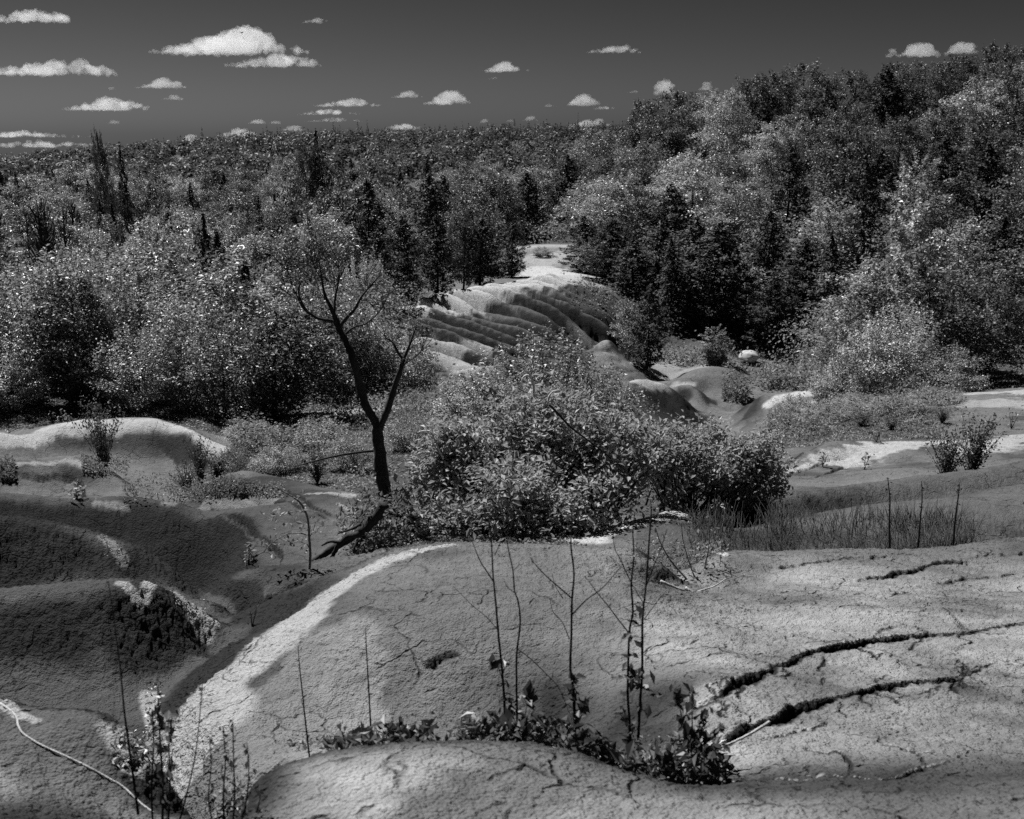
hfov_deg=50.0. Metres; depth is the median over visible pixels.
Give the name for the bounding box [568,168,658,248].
broadleaf tree
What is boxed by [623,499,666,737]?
tall weed
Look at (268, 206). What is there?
broadleaf tree
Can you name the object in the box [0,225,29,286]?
slender tree
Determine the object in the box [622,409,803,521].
leafy bush
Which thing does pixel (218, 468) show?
leafy shrub
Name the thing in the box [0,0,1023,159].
sky
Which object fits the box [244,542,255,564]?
seedling
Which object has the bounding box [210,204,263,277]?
broadleaf tree
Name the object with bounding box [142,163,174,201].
broadleaf tree
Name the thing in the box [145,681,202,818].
tall weed
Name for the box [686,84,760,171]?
broadleaf tree
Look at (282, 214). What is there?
broadleaf tree
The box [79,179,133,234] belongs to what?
broadleaf tree
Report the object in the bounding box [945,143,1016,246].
cedar tree
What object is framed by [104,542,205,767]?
pale clods
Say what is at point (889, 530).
reed stem
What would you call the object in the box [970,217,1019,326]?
spruce tree
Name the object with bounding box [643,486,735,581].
twiggy bush
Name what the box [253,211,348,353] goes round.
broadleaf tree
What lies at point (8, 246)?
slender tree
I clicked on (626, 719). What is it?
tall weed
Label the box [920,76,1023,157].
broadleaf tree
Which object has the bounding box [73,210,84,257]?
leafless tree
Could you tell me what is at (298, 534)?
broken sapling
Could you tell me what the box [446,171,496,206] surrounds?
broadleaf tree
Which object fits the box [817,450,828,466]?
seedling
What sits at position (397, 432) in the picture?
leafy shrub
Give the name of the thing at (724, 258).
cedar tree
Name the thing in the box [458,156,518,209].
broadleaf tree
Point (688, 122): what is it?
broadleaf tree
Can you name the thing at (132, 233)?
slender tree
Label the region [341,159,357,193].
spruce tree
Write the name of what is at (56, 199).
broadleaf tree
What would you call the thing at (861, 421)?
leafy shrub
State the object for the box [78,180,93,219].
spruce tree
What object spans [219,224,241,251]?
slender tree
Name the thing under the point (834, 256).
spruce tree
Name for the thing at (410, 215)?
broadleaf tree
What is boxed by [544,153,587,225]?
cedar tree
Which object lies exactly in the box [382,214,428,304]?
cedar tree
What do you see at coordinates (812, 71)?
broadleaf tree
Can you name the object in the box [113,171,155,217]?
broadleaf tree
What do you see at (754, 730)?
pale stick
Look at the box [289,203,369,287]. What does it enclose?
broadleaf tree
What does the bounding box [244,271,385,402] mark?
leafy shrub
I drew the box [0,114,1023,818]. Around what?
ground
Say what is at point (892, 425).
leafy shrub
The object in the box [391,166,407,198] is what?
spruce tree
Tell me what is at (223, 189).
broadleaf tree
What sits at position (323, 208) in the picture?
broadleaf tree
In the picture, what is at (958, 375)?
leafy shrub
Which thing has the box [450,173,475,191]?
broadleaf tree
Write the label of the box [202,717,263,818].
tall weed
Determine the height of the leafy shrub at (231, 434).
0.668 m
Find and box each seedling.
[67,478,85,498]
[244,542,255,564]
[247,605,258,626]
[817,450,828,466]
[859,452,874,469]
[869,426,883,441]
[1005,405,1022,428]
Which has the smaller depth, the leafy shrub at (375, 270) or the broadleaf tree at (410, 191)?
the leafy shrub at (375, 270)
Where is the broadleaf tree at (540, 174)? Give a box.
[500,160,563,234]
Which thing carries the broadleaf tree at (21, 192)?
on the ground at (878, 682)
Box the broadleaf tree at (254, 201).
[234,189,265,233]
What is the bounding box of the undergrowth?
[0,105,1023,557]
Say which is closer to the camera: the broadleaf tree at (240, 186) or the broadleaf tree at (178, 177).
the broadleaf tree at (240, 186)
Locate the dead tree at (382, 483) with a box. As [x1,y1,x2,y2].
[260,205,459,561]
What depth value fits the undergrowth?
31.98 m
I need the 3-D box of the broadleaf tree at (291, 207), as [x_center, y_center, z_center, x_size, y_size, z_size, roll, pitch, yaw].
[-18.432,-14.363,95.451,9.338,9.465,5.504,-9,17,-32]
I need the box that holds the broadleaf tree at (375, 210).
[350,194,420,259]
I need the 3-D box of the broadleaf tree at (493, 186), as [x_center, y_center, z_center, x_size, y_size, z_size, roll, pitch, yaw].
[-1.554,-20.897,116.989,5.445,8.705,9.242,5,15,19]
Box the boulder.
[738,350,758,362]
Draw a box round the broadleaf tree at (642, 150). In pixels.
[593,136,679,210]
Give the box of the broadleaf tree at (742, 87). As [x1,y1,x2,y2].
[702,73,792,147]
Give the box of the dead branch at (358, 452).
[294,450,373,466]
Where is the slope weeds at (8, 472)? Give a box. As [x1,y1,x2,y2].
[0,454,286,503]
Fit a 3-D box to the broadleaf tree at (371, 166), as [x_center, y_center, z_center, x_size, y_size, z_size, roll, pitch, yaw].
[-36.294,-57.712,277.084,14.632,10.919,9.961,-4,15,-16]
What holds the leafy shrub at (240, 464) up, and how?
on the ground at (878, 682)
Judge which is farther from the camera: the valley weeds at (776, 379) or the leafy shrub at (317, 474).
the valley weeds at (776, 379)
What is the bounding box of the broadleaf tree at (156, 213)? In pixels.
[138,205,180,247]
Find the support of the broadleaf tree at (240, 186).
on the ground at (878, 682)
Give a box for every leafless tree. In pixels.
[0,199,13,261]
[18,208,37,267]
[22,198,75,287]
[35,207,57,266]
[36,198,62,272]
[54,206,79,268]
[66,199,82,267]
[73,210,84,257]
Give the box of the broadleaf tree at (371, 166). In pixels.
[343,159,395,192]
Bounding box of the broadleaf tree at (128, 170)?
[113,163,147,195]
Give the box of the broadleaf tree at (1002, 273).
[955,249,1023,344]
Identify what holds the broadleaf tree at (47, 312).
on the ground at (878, 682)
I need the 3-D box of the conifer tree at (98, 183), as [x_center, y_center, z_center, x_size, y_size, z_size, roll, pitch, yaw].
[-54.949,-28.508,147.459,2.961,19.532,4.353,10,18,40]
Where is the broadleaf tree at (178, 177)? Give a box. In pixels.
[154,172,199,202]
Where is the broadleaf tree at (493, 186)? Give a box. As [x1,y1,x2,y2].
[474,172,524,248]
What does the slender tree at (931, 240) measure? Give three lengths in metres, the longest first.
9.558 x 5.499 x 4.401 m
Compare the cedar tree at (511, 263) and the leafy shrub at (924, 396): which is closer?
the leafy shrub at (924, 396)
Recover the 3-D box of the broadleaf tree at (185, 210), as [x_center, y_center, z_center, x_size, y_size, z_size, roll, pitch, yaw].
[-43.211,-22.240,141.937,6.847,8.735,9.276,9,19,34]
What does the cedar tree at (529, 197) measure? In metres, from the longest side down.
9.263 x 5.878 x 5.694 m
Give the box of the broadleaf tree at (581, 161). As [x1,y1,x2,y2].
[538,152,611,212]
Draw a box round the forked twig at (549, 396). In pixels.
[547,390,558,404]
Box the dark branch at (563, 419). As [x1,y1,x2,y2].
[548,404,609,456]
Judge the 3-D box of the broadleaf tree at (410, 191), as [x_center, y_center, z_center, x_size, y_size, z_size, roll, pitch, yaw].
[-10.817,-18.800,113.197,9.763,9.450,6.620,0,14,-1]
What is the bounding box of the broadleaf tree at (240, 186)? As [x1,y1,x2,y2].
[228,179,261,213]
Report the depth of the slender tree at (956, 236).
62.50 m
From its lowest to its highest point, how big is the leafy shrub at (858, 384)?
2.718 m
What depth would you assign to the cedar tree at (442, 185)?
109.32 m
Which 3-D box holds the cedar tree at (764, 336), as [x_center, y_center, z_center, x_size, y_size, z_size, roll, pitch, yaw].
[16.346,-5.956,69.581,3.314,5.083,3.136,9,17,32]
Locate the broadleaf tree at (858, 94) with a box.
[814,67,892,126]
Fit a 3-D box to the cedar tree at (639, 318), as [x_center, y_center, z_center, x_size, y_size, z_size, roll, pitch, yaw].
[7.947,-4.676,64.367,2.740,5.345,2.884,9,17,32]
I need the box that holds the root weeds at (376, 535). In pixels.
[335,481,441,555]
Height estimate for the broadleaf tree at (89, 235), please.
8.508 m
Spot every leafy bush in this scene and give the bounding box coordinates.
[393,356,679,542]
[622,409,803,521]
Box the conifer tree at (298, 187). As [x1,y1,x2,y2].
[281,136,343,238]
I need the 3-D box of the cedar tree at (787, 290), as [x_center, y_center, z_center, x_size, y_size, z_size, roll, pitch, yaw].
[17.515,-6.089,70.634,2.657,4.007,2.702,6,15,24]
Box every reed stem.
[885,478,891,548]
[915,481,924,547]
[950,482,961,543]
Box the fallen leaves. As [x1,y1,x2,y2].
[126,731,716,817]
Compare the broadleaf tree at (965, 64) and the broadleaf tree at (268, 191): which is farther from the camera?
the broadleaf tree at (268, 191)
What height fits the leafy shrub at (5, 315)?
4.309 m
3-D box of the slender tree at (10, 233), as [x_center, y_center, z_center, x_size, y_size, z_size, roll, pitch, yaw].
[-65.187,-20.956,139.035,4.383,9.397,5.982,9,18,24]
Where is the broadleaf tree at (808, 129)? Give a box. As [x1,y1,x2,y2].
[762,116,838,180]
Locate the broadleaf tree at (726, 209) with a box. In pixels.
[681,175,786,248]
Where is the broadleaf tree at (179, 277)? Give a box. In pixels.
[77,241,246,376]
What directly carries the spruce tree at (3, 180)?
on the ground at (878, 682)
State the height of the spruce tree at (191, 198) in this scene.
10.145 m
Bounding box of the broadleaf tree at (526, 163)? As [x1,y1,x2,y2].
[516,155,542,181]
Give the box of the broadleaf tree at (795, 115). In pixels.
[758,97,847,162]
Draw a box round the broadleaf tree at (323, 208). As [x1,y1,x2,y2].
[284,184,371,265]
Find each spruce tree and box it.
[0,171,9,199]
[12,171,23,214]
[44,168,59,202]
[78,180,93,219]
[93,199,105,236]
[107,203,120,255]
[115,142,139,260]
[115,184,134,238]
[184,182,199,215]
[193,211,221,299]
[197,229,239,358]
[215,171,228,200]
[215,256,281,398]
[248,195,264,257]
[304,128,325,207]
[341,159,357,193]
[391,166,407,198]
[395,174,405,201]
[418,159,433,182]
[644,238,699,328]
[800,231,847,335]
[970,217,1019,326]
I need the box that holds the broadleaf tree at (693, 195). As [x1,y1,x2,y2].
[637,159,747,236]
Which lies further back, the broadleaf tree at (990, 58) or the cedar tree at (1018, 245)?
the broadleaf tree at (990, 58)
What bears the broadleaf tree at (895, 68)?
on the ground at (878, 682)
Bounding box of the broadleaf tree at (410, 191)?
[370,182,438,266]
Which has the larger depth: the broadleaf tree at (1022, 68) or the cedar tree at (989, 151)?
the broadleaf tree at (1022, 68)
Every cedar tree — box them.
[158,210,176,259]
[246,225,307,287]
[334,177,398,272]
[353,230,406,310]
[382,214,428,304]
[407,173,451,265]
[416,216,457,293]
[426,174,460,234]
[455,218,504,285]
[494,221,530,276]
[510,171,547,243]
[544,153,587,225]
[556,215,609,271]
[584,217,638,278]
[607,239,657,293]
[623,284,673,370]
[633,223,683,290]
[642,182,695,248]
[656,216,721,313]
[679,219,757,331]
[741,101,781,154]
[741,276,797,351]
[742,208,792,292]
[762,147,813,242]
[763,284,805,343]
[767,238,833,317]
[806,84,842,151]
[837,154,892,270]
[852,147,908,218]
[861,64,908,136]
[911,134,971,220]
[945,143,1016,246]
[991,221,1023,305]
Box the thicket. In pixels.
[0,90,1023,405]
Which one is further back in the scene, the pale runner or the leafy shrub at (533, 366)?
the leafy shrub at (533, 366)
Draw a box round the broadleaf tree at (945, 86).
[905,56,980,126]
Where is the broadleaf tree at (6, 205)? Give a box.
[0,199,23,238]
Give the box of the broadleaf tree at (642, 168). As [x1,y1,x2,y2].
[601,151,666,235]
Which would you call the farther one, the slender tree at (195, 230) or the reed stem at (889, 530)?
the slender tree at (195, 230)
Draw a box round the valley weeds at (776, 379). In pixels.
[660,340,841,403]
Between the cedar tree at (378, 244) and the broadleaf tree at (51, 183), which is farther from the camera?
the broadleaf tree at (51, 183)
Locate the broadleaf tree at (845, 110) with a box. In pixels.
[813,99,887,183]
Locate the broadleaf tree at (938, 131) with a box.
[894,103,971,166]
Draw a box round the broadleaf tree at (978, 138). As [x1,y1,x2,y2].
[941,114,1023,199]
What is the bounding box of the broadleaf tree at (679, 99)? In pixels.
[631,86,713,154]
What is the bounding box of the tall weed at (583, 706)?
[529,504,620,735]
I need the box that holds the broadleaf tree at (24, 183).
[4,171,56,201]
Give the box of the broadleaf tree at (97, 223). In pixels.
[73,210,124,264]
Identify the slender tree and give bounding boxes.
[0,212,18,258]
[0,218,13,254]
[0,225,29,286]
[0,229,39,291]
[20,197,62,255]
[48,207,72,257]
[64,240,106,278]
[123,216,190,294]
[123,224,153,280]
[167,207,212,279]
[170,205,208,254]
[179,208,199,249]
[184,244,261,291]
[194,243,275,397]
[211,225,244,264]
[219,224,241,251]
[367,193,422,264]
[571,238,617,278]
[607,296,648,359]
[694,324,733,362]
[715,264,765,328]
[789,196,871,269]
[824,259,926,365]
[880,148,956,258]
[882,193,964,361]
[932,216,993,310]
[1010,146,1023,194]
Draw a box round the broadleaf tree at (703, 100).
[672,87,740,143]
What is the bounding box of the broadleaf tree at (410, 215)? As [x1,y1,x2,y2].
[391,198,435,234]
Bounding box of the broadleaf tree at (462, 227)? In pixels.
[439,206,493,288]
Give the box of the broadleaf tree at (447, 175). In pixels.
[432,167,457,187]
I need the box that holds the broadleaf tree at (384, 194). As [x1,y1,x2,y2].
[369,188,403,207]
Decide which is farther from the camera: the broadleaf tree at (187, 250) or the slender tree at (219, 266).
the broadleaf tree at (187, 250)
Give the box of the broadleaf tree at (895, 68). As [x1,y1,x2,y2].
[866,61,916,112]
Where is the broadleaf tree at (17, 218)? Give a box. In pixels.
[0,200,69,248]
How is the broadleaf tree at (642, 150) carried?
on the ground at (878, 682)
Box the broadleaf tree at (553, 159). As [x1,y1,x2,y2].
[539,149,580,206]
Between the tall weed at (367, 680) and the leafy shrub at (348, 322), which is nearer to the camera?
the tall weed at (367, 680)
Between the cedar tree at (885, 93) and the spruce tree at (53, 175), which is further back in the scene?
the spruce tree at (53, 175)
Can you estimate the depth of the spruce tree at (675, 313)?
73.74 m
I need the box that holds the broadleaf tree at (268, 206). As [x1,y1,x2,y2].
[253,193,308,232]
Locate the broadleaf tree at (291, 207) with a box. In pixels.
[246,189,322,278]
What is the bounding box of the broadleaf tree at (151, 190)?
[119,178,184,224]
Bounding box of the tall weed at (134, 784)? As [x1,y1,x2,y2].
[106,581,141,814]
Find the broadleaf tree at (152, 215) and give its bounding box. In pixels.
[143,209,164,239]
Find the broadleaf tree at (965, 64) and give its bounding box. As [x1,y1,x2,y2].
[927,51,982,102]
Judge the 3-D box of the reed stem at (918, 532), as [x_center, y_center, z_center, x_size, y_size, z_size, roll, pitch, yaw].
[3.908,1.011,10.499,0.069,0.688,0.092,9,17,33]
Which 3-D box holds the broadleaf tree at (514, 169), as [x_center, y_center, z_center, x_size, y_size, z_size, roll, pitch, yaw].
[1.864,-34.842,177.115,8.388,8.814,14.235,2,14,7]
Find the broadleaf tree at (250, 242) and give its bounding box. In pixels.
[217,230,310,291]
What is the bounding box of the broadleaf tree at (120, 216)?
[58,210,137,254]
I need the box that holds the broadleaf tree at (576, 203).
[551,177,629,240]
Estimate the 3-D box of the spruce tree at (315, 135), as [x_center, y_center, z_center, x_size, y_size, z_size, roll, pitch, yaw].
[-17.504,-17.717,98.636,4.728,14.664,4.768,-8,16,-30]
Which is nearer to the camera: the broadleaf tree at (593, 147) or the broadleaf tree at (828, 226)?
the broadleaf tree at (828, 226)
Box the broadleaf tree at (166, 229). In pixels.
[113,207,201,293]
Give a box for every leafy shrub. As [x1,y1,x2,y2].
[0,260,113,399]
[0,272,19,349]
[0,334,61,411]
[1,239,153,376]
[2,244,175,387]
[14,245,174,394]
[67,388,125,466]
[71,322,196,413]
[91,275,239,402]
[99,232,201,318]
[160,294,302,419]
[165,459,205,491]
[181,433,210,484]
[198,447,242,477]
[214,444,251,474]
[216,420,280,445]
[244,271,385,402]
[247,443,308,474]
[269,424,301,448]
[289,414,353,450]
[297,445,333,482]
[305,317,407,397]
[322,431,374,470]
[329,248,408,326]
[332,322,443,392]
[383,413,444,450]
[404,434,430,483]
[432,364,542,431]
[465,319,642,430]
[531,246,555,255]
[550,356,659,436]
[761,406,796,431]
[769,392,824,426]
[791,305,897,394]
[794,402,862,423]
[801,412,824,429]
[806,349,890,403]
[819,392,903,414]
[832,301,953,396]
[845,408,879,426]
[856,396,936,414]
[878,412,908,429]
[904,339,993,392]
[904,386,970,405]
[922,422,973,473]
[929,405,957,422]
[942,405,1008,469]
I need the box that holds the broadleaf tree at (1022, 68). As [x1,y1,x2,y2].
[1003,61,1023,126]
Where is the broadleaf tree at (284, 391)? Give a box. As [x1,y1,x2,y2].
[216,301,364,418]
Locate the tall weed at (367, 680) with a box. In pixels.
[359,627,370,733]
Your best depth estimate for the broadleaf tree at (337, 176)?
275.13 m
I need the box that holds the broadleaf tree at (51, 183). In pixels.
[27,177,82,212]
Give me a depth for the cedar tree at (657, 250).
80.97 m
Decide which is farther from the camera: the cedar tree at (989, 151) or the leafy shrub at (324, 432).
the cedar tree at (989, 151)
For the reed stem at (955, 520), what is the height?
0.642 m
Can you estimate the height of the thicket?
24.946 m
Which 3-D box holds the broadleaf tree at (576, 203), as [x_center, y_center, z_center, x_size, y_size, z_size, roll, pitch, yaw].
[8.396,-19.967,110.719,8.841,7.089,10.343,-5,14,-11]
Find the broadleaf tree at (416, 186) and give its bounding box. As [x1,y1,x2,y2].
[403,179,438,209]
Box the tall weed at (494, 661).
[453,515,520,738]
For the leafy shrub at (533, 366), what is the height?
3.118 m
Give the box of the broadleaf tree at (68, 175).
[48,159,93,197]
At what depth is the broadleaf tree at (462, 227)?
75.53 m
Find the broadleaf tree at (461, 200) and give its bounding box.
[439,182,506,266]
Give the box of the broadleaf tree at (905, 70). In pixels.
[872,58,950,116]
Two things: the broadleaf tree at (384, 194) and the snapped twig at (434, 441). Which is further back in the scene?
the broadleaf tree at (384, 194)
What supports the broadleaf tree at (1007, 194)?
on the ground at (878, 682)
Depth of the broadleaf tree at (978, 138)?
93.06 m
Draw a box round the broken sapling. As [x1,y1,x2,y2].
[259,484,325,568]
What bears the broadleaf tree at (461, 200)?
on the ground at (878, 682)
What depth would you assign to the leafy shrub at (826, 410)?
38.12 m
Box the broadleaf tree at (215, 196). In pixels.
[198,188,250,227]
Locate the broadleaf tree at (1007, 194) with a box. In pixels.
[972,150,1023,248]
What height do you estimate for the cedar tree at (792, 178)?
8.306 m
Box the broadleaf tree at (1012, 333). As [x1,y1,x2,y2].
[931,278,1023,381]
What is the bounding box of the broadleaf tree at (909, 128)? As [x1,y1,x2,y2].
[865,112,939,185]
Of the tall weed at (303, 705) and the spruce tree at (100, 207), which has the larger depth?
the spruce tree at (100, 207)
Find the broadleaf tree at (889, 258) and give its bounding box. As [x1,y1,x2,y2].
[812,252,946,348]
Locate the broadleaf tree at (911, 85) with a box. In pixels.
[861,74,949,134]
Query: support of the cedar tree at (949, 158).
on the ground at (878, 682)
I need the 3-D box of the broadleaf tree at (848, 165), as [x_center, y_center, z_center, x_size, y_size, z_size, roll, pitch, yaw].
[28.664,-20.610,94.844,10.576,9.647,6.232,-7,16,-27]
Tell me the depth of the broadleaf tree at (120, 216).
121.76 m
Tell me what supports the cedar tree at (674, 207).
on the ground at (878, 682)
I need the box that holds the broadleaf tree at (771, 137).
[738,116,812,186]
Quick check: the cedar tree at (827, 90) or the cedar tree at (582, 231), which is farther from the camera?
the cedar tree at (827, 90)
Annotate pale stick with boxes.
[660,580,685,590]
[698,578,725,590]
[726,720,769,744]
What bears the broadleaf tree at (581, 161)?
on the ground at (878, 682)
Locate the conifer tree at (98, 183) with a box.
[87,124,119,231]
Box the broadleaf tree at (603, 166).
[571,153,633,205]
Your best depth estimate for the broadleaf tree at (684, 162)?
105.71 m
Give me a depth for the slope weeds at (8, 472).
18.11 m
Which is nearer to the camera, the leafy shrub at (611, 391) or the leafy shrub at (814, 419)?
the leafy shrub at (611, 391)
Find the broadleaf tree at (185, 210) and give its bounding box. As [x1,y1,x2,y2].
[159,205,211,230]
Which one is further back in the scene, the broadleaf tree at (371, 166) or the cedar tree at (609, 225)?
the broadleaf tree at (371, 166)
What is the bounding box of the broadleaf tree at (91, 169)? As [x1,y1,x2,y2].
[73,163,123,196]
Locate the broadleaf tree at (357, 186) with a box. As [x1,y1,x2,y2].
[345,178,382,216]
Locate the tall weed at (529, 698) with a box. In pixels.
[494,520,570,730]
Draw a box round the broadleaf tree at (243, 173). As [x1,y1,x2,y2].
[223,166,267,195]
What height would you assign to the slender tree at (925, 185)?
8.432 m
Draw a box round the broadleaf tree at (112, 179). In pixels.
[79,171,130,213]
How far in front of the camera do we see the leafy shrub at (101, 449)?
21.21 m
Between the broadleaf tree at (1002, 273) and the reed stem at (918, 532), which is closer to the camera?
the reed stem at (918, 532)
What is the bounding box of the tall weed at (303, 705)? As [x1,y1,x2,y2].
[295,645,309,756]
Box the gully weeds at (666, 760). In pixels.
[332,707,732,785]
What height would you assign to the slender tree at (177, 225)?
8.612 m
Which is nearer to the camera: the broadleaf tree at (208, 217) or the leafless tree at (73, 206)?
the leafless tree at (73, 206)
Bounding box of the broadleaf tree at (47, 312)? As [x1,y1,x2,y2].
[0,264,138,403]
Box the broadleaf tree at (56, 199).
[43,184,90,242]
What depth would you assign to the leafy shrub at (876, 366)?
46.28 m
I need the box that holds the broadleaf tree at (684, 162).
[644,146,728,224]
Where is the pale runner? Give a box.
[0,702,153,812]
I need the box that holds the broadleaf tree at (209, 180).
[189,161,234,199]
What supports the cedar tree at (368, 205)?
on the ground at (878, 682)
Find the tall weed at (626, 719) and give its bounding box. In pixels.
[589,512,645,751]
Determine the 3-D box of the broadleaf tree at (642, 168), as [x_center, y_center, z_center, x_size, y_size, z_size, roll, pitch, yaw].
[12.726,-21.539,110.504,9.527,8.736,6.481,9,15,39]
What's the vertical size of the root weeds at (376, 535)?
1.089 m
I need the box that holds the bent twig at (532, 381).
[521,374,534,392]
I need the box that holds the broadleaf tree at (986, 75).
[959,58,1023,128]
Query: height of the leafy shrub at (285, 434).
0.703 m
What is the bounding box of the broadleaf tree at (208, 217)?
[198,208,252,245]
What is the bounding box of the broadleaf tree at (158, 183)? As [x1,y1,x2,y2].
[133,180,181,217]
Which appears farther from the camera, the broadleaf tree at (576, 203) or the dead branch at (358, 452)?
the broadleaf tree at (576, 203)
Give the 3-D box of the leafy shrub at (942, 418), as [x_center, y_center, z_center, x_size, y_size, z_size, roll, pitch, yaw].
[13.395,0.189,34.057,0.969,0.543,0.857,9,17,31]
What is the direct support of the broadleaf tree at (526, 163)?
on the ground at (878, 682)
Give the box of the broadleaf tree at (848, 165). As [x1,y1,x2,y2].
[785,113,895,217]
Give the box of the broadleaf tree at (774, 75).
[733,67,807,139]
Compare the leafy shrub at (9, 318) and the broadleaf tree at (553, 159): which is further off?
the broadleaf tree at (553, 159)
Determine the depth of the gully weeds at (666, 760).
3.57 m
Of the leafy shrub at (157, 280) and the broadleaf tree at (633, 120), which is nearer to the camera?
the leafy shrub at (157, 280)
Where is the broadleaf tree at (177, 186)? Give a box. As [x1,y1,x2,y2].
[152,176,208,211]
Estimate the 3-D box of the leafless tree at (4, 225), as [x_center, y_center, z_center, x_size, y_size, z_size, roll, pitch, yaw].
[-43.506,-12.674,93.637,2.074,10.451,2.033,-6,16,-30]
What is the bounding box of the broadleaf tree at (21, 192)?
[0,186,44,225]
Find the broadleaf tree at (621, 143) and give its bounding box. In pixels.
[591,126,632,175]
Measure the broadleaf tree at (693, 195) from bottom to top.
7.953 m
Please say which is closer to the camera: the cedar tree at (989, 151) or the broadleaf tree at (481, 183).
the cedar tree at (989, 151)
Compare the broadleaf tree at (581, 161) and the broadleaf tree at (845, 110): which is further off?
the broadleaf tree at (581, 161)
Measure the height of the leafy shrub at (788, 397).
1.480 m
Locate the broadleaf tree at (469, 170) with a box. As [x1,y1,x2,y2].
[447,160,482,184]
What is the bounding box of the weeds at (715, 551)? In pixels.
[636,537,723,570]
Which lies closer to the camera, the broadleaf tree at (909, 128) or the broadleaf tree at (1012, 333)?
the broadleaf tree at (1012, 333)
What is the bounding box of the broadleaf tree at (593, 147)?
[566,124,622,178]
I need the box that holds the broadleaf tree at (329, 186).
[302,175,345,201]
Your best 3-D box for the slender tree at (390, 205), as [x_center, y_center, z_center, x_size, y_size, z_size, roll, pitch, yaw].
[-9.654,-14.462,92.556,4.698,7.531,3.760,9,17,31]
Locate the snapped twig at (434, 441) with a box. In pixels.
[415,430,443,458]
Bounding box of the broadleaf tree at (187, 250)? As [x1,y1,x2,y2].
[155,233,232,277]
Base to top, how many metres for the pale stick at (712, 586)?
0.120 m
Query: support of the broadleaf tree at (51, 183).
on the ground at (878, 682)
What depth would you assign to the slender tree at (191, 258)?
65.27 m
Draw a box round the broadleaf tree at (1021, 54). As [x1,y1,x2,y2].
[996,44,1023,107]
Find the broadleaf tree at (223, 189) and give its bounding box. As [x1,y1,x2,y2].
[195,184,233,212]
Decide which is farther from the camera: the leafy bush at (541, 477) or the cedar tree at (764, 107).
the cedar tree at (764, 107)
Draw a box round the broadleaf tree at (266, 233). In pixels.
[244,221,283,269]
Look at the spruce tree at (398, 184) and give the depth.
218.02 m
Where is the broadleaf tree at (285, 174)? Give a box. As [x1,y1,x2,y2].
[259,169,305,201]
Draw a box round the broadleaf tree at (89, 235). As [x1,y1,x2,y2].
[53,215,127,274]
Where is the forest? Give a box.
[0,113,745,193]
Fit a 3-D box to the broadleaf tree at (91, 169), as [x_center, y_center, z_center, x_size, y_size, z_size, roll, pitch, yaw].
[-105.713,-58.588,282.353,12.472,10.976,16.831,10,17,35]
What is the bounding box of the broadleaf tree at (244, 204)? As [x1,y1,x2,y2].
[205,190,268,259]
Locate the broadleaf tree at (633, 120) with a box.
[619,97,659,156]
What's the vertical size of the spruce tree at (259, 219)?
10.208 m
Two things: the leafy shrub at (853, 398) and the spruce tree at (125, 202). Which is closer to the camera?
the leafy shrub at (853, 398)
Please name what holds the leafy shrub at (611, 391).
on the ground at (878, 682)
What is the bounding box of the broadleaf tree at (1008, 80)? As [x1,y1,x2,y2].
[968,62,1023,147]
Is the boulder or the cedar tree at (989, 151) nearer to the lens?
the boulder
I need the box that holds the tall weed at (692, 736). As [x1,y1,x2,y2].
[660,682,725,776]
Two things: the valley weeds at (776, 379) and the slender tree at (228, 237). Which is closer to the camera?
the valley weeds at (776, 379)
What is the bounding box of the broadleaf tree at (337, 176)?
[301,165,349,192]
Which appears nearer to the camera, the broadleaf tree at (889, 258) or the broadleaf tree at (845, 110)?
the broadleaf tree at (889, 258)
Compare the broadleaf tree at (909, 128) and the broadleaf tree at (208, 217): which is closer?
the broadleaf tree at (909, 128)
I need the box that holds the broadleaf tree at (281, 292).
[208,269,382,351]
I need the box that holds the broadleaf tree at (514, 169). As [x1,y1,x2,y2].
[500,166,542,212]
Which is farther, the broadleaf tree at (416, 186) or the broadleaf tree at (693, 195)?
the broadleaf tree at (416, 186)
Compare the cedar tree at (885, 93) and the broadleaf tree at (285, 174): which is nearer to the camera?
the cedar tree at (885, 93)
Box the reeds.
[679,486,988,561]
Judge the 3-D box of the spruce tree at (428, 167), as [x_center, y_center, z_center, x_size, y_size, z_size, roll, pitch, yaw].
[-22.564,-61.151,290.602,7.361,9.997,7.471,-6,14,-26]
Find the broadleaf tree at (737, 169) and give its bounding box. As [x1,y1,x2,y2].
[691,140,764,205]
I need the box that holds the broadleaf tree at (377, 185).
[355,173,386,198]
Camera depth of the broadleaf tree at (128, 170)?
280.82 m
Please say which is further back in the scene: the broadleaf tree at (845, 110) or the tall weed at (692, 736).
the broadleaf tree at (845, 110)
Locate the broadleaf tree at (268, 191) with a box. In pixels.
[253,172,286,210]
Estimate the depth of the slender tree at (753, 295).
72.89 m
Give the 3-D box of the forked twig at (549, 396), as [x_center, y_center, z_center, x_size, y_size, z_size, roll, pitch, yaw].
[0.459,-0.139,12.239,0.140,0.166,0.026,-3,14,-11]
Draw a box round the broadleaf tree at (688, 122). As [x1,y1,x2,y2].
[646,102,710,164]
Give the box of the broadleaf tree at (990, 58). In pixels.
[969,39,1023,97]
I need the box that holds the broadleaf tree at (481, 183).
[448,172,539,242]
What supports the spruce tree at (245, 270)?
on the ground at (878, 682)
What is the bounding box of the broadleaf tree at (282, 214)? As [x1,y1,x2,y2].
[264,198,296,235]
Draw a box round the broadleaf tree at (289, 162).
[268,158,309,187]
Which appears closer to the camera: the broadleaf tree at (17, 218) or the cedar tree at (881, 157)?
the cedar tree at (881, 157)
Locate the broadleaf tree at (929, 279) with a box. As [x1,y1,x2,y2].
[826,254,1003,388]
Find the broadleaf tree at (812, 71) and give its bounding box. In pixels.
[776,57,851,126]
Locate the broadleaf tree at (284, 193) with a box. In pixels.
[265,180,305,205]

